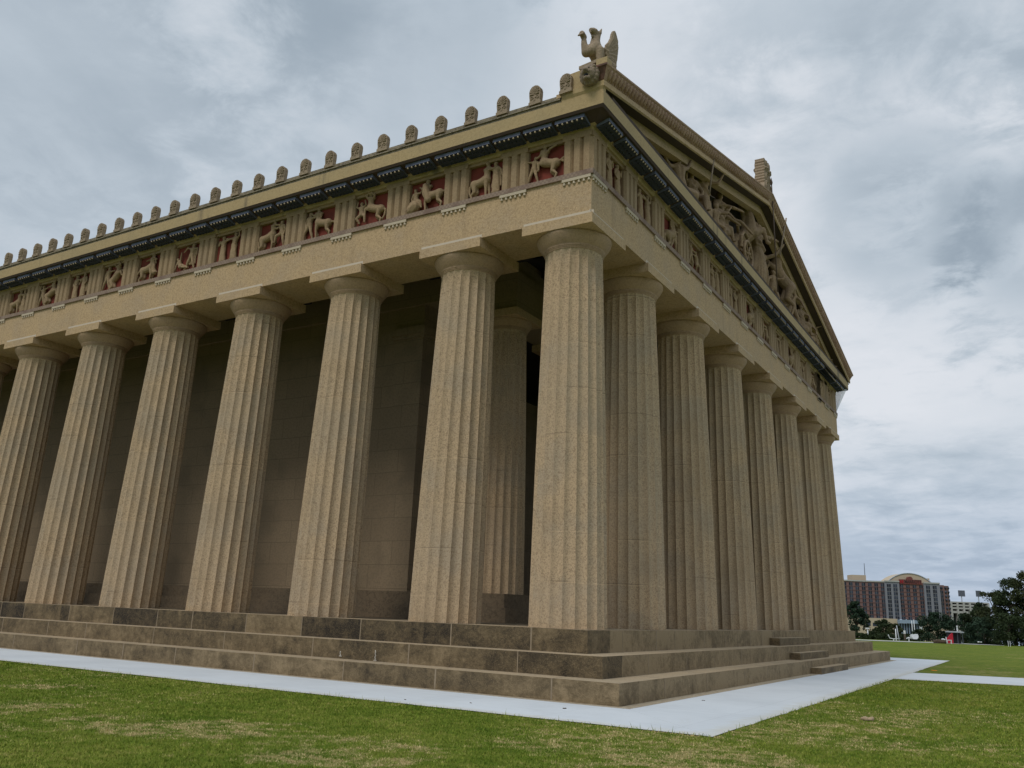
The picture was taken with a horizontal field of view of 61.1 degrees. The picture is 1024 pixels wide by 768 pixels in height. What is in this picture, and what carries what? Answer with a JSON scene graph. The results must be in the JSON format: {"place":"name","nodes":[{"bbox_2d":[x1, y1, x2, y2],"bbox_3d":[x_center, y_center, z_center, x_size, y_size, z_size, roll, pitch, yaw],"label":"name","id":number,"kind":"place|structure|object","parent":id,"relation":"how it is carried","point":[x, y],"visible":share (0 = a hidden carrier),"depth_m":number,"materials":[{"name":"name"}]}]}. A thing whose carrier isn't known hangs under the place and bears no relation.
{"place":"outdoors","nodes":[
{"label":"outdoors","id":0,"kind":"place"},
{"bbox_2d":[0,648,712,736],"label":"path","id":1,"kind":"structure","parent":0,"point":[621,717],"depth_m":18.29,"materials":[{"name":"concrete"}]},
{"bbox_2d":[0,647,895,708],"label":"step","id":2,"kind":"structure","parent":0,"point":[695,695],"depth_m":20.97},
{"bbox_2d":[811,663,847,674],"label":"step block","id":3,"kind":"structure","parent":2,"relation":"on","point":[827,669],"depth_m":31.58,"materials":[{"name":"stone"}]},
{"bbox_2d":[0,639,1023,767],"bbox_3d":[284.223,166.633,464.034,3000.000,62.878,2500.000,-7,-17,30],"label":"lawn","id":4,"kind":"structure","parent":0,"point":[985,660],"depth_m":13.22,"materials":[{"name":"green plant"}]},
{"bbox_2d":[0,56,889,706],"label":"greek temple","id":5,"kind":"structure","parent":4,"relation":"on","point":[534,398],"depth_m":27.57,"materials":[{"name":"stone"}]},
{"bbox_2d":[578,28,617,69],"bbox_3d":[2.322,-8.784,22.980,0.673,1.364,1.290,-9,-19,37],"label":"griffin statue","id":6,"kind":"object","parent":5,"relation":"on","point":[593,50],"visible":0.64,"depth_m":22.75,"materials":[{"name":"stone"}]},
{"bbox_2d":[664,156,698,198],"bbox_3d":[5.069,-6.897,27.782,2.413,1.650,0.511,13,-18,-35],"label":"statue","id":7,"kind":"object","parent":5,"relation":"on","point":[679,168],"visible":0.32,"depth_m":27.96,"materials":[{"name":"stone"}]},
{"bbox_2d":[685,171,710,211],"bbox_3d":[6.297,-6.589,29.564,0.992,2.045,0.902,9,-16,-24],"label":"statue","id":8,"kind":"object","parent":5,"relation":"on","point":[692,182],"visible":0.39,"depth_m":29.63,"materials":[{"name":"stone"}]},
{"bbox_2d":[696,174,724,217],"bbox_3d":[6.960,-6.459,30.700,1.178,2.418,0.454,7,-16,-19],"label":"statue","id":9,"kind":"object","parent":5,"relation":"on","point":[704,185],"visible":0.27,"depth_m":30.61,"materials":[{"name":"stone"}]},
{"bbox_2d":[709,158,714,193],"bbox_3d":[6.806,-7.159,29.478,0.120,1.820,0.708,-7,-17,30],"label":"staff","id":10,"kind":"object","parent":5,"relation":"attached to","point":[711,177],"visible":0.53,"depth_m":29.33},
{"bbox_2d":[710,201,731,232],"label":"statue","id":11,"kind":"object","parent":5,"relation":"on","point":[717,213],"visible":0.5,"depth_m":31.10,"materials":[{"name":"stone"}]},
{"bbox_2d":[713,202,736,241],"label":"statue","id":12,"kind":"object","parent":5,"relation":"on","point":[729,231],"visible":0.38,"depth_m":31.58,"materials":[{"name":"stone"}]},
{"bbox_2d":[712,192,743,222],"bbox_3d":[8.095,-6.016,32.506,1.369,2.558,0.586,5,-15,-12],"label":"statue","id":13,"kind":"object","parent":5,"relation":"on","point":[718,199],"visible":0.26,"depth_m":32.64,"materials":[{"name":"stone"}]},
{"bbox_2d":[724,208,753,237],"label":"statue","id":14,"kind":"object","parent":5,"relation":"on","point":[728,218],"visible":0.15,"depth_m":33.58,"materials":[{"name":"stone"}]},
{"bbox_2d":[736,224,753,265],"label":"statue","id":15,"kind":"object","parent":5,"relation":"on","point":[744,247],"visible":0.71,"depth_m":33.46,"materials":[{"name":"stone"}]},
{"bbox_2d":[730,205,770,246],"bbox_3d":[9.522,-5.820,35.430,2.460,3.763,0.706,6,-15,-15],"label":"statue","id":16,"kind":"object","parent":5,"relation":"on","point":[747,218],"visible":0.37,"depth_m":35.48,"materials":[{"name":"stone"}]},
{"bbox_2d":[753,158,771,200],"bbox_3d":[10.615,-8.594,36.685,0.625,1.864,1.302,-7,-17,30],"label":"roof finial","id":17,"kind":"object","parent":5,"relation":"on","point":[762,171],"visible":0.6,"depth_m":36.40,"materials":[{"name":"stone"}]},
{"bbox_2d":[750,222,778,284],"bbox_3d":[10.422,-5.330,36.443,1.998,3.397,0.648,14,-19,-38],"label":"statue","id":18,"kind":"object","parent":5,"relation":"on","point":[759,250],"visible":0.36,"depth_m":36.13,"materials":[{"name":"stone"}]},
{"bbox_2d":[770,178,777,291],"bbox_3d":[10.948,-6.273,36.173,0.116,5.059,0.338,-7,-17,30],"label":"spear","id":19,"kind":"object","parent":5,"relation":"on","point":[771,182],"visible":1,"depth_m":36.11,"materials":[{"name":"brown metal"}]},
{"bbox_2d":[769,270,786,298],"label":"statue","id":20,"kind":"object","parent":5,"relation":"on","point":[772,282],"visible":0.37,"depth_m":37.55,"materials":[{"name":"stone"}]},
{"bbox_2d":[766,257,796,313],"bbox_3d":[11.904,-4.671,38.796,1.904,3.420,0.604,7,-15,-17],"label":"statue","id":21,"kind":"object","parent":5,"relation":"on","point":[787,285],"visible":0.64,"depth_m":38.64,"materials":[{"name":"stone"}]},
{"bbox_2d":[779,218,786,254],"bbox_3d":[11.691,-6.381,37.370,0.070,2.287,1.459,-7,-17,30],"label":"shaft","id":22,"kind":"object","parent":5,"relation":"attached to","point":[782,238],"visible":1,"depth_m":37.20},
{"bbox_2d":[770,637,809,645],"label":"step block","id":23,"kind":"structure","parent":5,"relation":"on","point":[789,641],"depth_m":32.60,"materials":[{"name":"stone"}]},
{"bbox_2d":[789,295,805,322],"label":"statue","id":24,"kind":"object","parent":5,"relation":"on","point":[795,315],"visible":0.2,"depth_m":40.36,"materials":[{"name":"stone"}]},
{"bbox_2d":[797,305,813,335],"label":"statue","id":25,"kind":"object","parent":5,"relation":"on","point":[804,323],"visible":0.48,"depth_m":41.64,"materials":[{"name":"stone"}]},
{"bbox_2d":[790,650,828,659],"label":"step block","id":26,"kind":"structure","parent":5,"relation":"on","point":[807,655],"depth_m":31.94,"materials":[{"name":"stone"}]},
{"bbox_2d":[806,318,819,345],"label":"statue","id":27,"kind":"object","parent":5,"relation":"on","point":[814,338],"visible":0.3,"depth_m":42.58,"materials":[{"name":"stone"}]},
{"bbox_2d":[16,662,887,736],"bbox_3d":[-4.114,8.903,27.854,27.928,0.130,18.910,-7,-17,30],"label":"grass fringe","id":28,"kind":"object","parent":4,"relation":"on","point":[651,725],"depth_m":16.11,"materials":[{"name":"green plant"}]},
{"bbox_2d":[847,601,870,632],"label":"tree","id":29,"kind":"object","parent":4,"relation":"on","point":[855,614],"visible":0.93,"depth_m":112.00,"materials":[{"name":"green plant"}]},
{"bbox_2d":[855,632,871,638],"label":"bush","id":30,"kind":"object","parent":4,"relation":"on","point":[862,635],"visible":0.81,"depth_m":107.77,"materials":[{"name":"green plant"}]},
{"bbox_2d":[861,716,873,720],"bbox_3d":[6.764,6.380,16.505,0.237,0.103,0.219,-7,-17,30],"label":"grass clump","id":31,"kind":"object","parent":4,"relation":"on","point":[864,718],"visible":0.94,"depth_m":16.45,"materials":[{"name":"plant"}]},
{"bbox_2d":[868,631,878,638],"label":"tree","id":32,"kind":"object","parent":4,"relation":"on","point":[871,633],"visible":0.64,"depth_m":110.24,"materials":[{"name":"green plant"}]},
{"bbox_2d":[872,618,891,632],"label":"tree","id":33,"kind":"object","parent":4,"relation":"on","point":[883,623],"visible":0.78,"depth_m":117.17,"materials":[{"name":"green plant"}]},
{"bbox_2d":[873,632,895,639],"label":"bush","id":34,"kind":"object","parent":4,"relation":"on","point":[883,636],"visible":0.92,"depth_m":107.74,"materials":[{"name":"green plant"}]},
{"bbox_2d":[886,623,903,639],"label":"tree","id":35,"kind":"object","parent":4,"relation":"on","point":[890,629],"visible":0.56,"depth_m":114.85,"materials":[{"name":"green plant"}]},
{"bbox_2d":[844,565,951,641],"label":"hotel","id":36,"kind":"structure","parent":4,"relation":"on","point":[896,598],"depth_m":552.62,"materials":[{"name":"brown brick"}]},
{"bbox_2d":[846,590,944,617],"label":"window","id":37,"kind":"structure","parent":36,"relation":"in","point":[851,599],"depth_m":551.67,"materials":[{"name":"grey glass"}]},
{"bbox_2d":[940,587,951,617],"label":"tower windows","id":38,"kind":"structure","parent":36,"relation":"in","point":[941,588],"depth_m":554.03,"materials":[{"name":"grey glass"}]},
{"bbox_2d":[897,633,920,640],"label":"bush","id":39,"kind":"object","parent":4,"relation":"on","point":[901,636],"visible":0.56,"depth_m":107.65,"materials":[{"name":"green plant"}]},
{"bbox_2d":[912,629,925,640],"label":"tree","id":40,"kind":"object","parent":4,"relation":"on","point":[919,631],"visible":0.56,"depth_m":117.13,"materials":[{"name":"green plant"}]},
{"bbox_2d":[917,612,956,641],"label":"tree","id":41,"kind":"object","parent":4,"relation":"on","point":[940,624],"visible":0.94,"depth_m":110.68,"materials":[{"name":"green plant"}]},
{"bbox_2d":[958,590,964,601],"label":"floodlight mast","id":42,"kind":"object","parent":4,"relation":"on","point":[961,593],"visible":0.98,"depth_m":624.65,"materials":[{"name":"grey metal"}]},
{"bbox_2d":[957,614,969,635],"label":"tree","id":43,"kind":"object","parent":4,"relation":"on","point":[960,622],"visible":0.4,"depth_m":120.42,"materials":[{"name":"green plant"}]},
{"bbox_2d":[961,634,980,643],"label":"bush","id":44,"kind":"object","parent":4,"relation":"on","point":[964,639],"visible":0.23,"depth_m":105.98,"materials":[{"name":"green plant"}]},
{"bbox_2d":[950,601,992,641],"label":"parking deck","id":45,"kind":"structure","parent":4,"relation":"on","point":[957,608],"depth_m":604.14,"materials":[{"name":"concrete"}]},
{"bbox_2d":[962,602,990,635],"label":"tree","id":46,"kind":"object","parent":4,"relation":"on","point":[966,617],"visible":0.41,"depth_m":110.43,"materials":[{"name":"green plant"}]},
{"bbox_2d":[976,591,980,601],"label":"floodlight mast","id":47,"kind":"object","parent":4,"relation":"on","point":[977,594],"visible":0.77,"depth_m":619.70,"materials":[{"name":"grey metal"}]},
{"bbox_2d":[964,616,999,644],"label":"tree","id":48,"kind":"object","parent":4,"relation":"on","point":[975,626],"visible":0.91,"depth_m":101.98,"materials":[{"name":"green plant"}]},
{"bbox_2d":[973,590,1013,629],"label":"tree","id":49,"kind":"object","parent":4,"relation":"on","point":[989,610],"visible":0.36,"depth_m":107.98,"materials":[{"name":"green plant"}]},
{"bbox_2d":[981,633,1006,644],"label":"bush","id":50,"kind":"object","parent":4,"relation":"on","point":[987,638],"visible":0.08,"depth_m":105.80,"materials":[{"name":"green plant"}]},
{"bbox_2d":[983,613,1023,645],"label":"tree","id":51,"kind":"object","parent":4,"relation":"on","point":[1015,621],"visible":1,"depth_m":99.75,"materials":[{"name":"green plant"}]},
{"bbox_2d":[992,577,1023,645],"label":"tree","id":52,"kind":"object","parent":4,"relation":"on","point":[1003,601],"visible":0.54,"depth_m":105.58,"materials":[{"name":"green plant"}]},
{"bbox_2d":[1007,570,1023,632],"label":"tree","id":53,"kind":"object","parent":4,"relation":"on","point":[1019,592],"visible":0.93,"depth_m":103.66,"materials":[{"name":"green plant"}]},
{"bbox_2d":[0,0,1023,645],"label":"sky","id":54,"kind":"structure","parent":0,"point":[890,133],"materials":[{"name":"grey"}]},
{"bbox_2d":[764,244,783,260],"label":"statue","id":55,"kind":"object","parent":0,"point":[768,257],"visible":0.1,"depth_m":37.71,"materials":[{"name":"stone"}]},
{"bbox_2d":[630,660,946,735],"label":"path","id":56,"kind":"structure","parent":0,"point":[715,714],"depth_m":19.93,"materials":[{"name":"concrete"}]},
{"bbox_2d":[890,657,946,660],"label":"path","id":57,"kind":"structure","parent":0,"point":[891,658],"depth_m":47.35,"materials":[{"name":"concrete"}]},
{"bbox_2d":[856,639,1003,645],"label":"pavement","id":58,"kind":"structure","parent":0,"point":[921,642],"depth_m":99.08,"materials":[{"name":"concrete"}]},
{"bbox_2d":[910,634,917,638],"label":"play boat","id":59,"kind":"object","parent":58,"relation":"on","point":[913,636],"visible":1,"depth_m":101.52,"materials":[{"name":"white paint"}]},
{"bbox_2d":[933,639,945,643],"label":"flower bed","id":60,"kind":"object","parent":58,"relation":"on","point":[939,641],"visible":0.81,"depth_m":97.53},
{"bbox_2d":[945,631,963,643],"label":"shelter","id":61,"kind":"object","parent":58,"relation":"on","point":[954,636],"visible":0.76,"depth_m":99.42,"materials":[{"name":"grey metal"}]},
{"bbox_2d":[895,673,1023,685],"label":"path","id":62,"kind":"structure","parent":0,"point":[968,679],"depth_m":30.97,"materials":[{"name":"concrete"}]}
]}

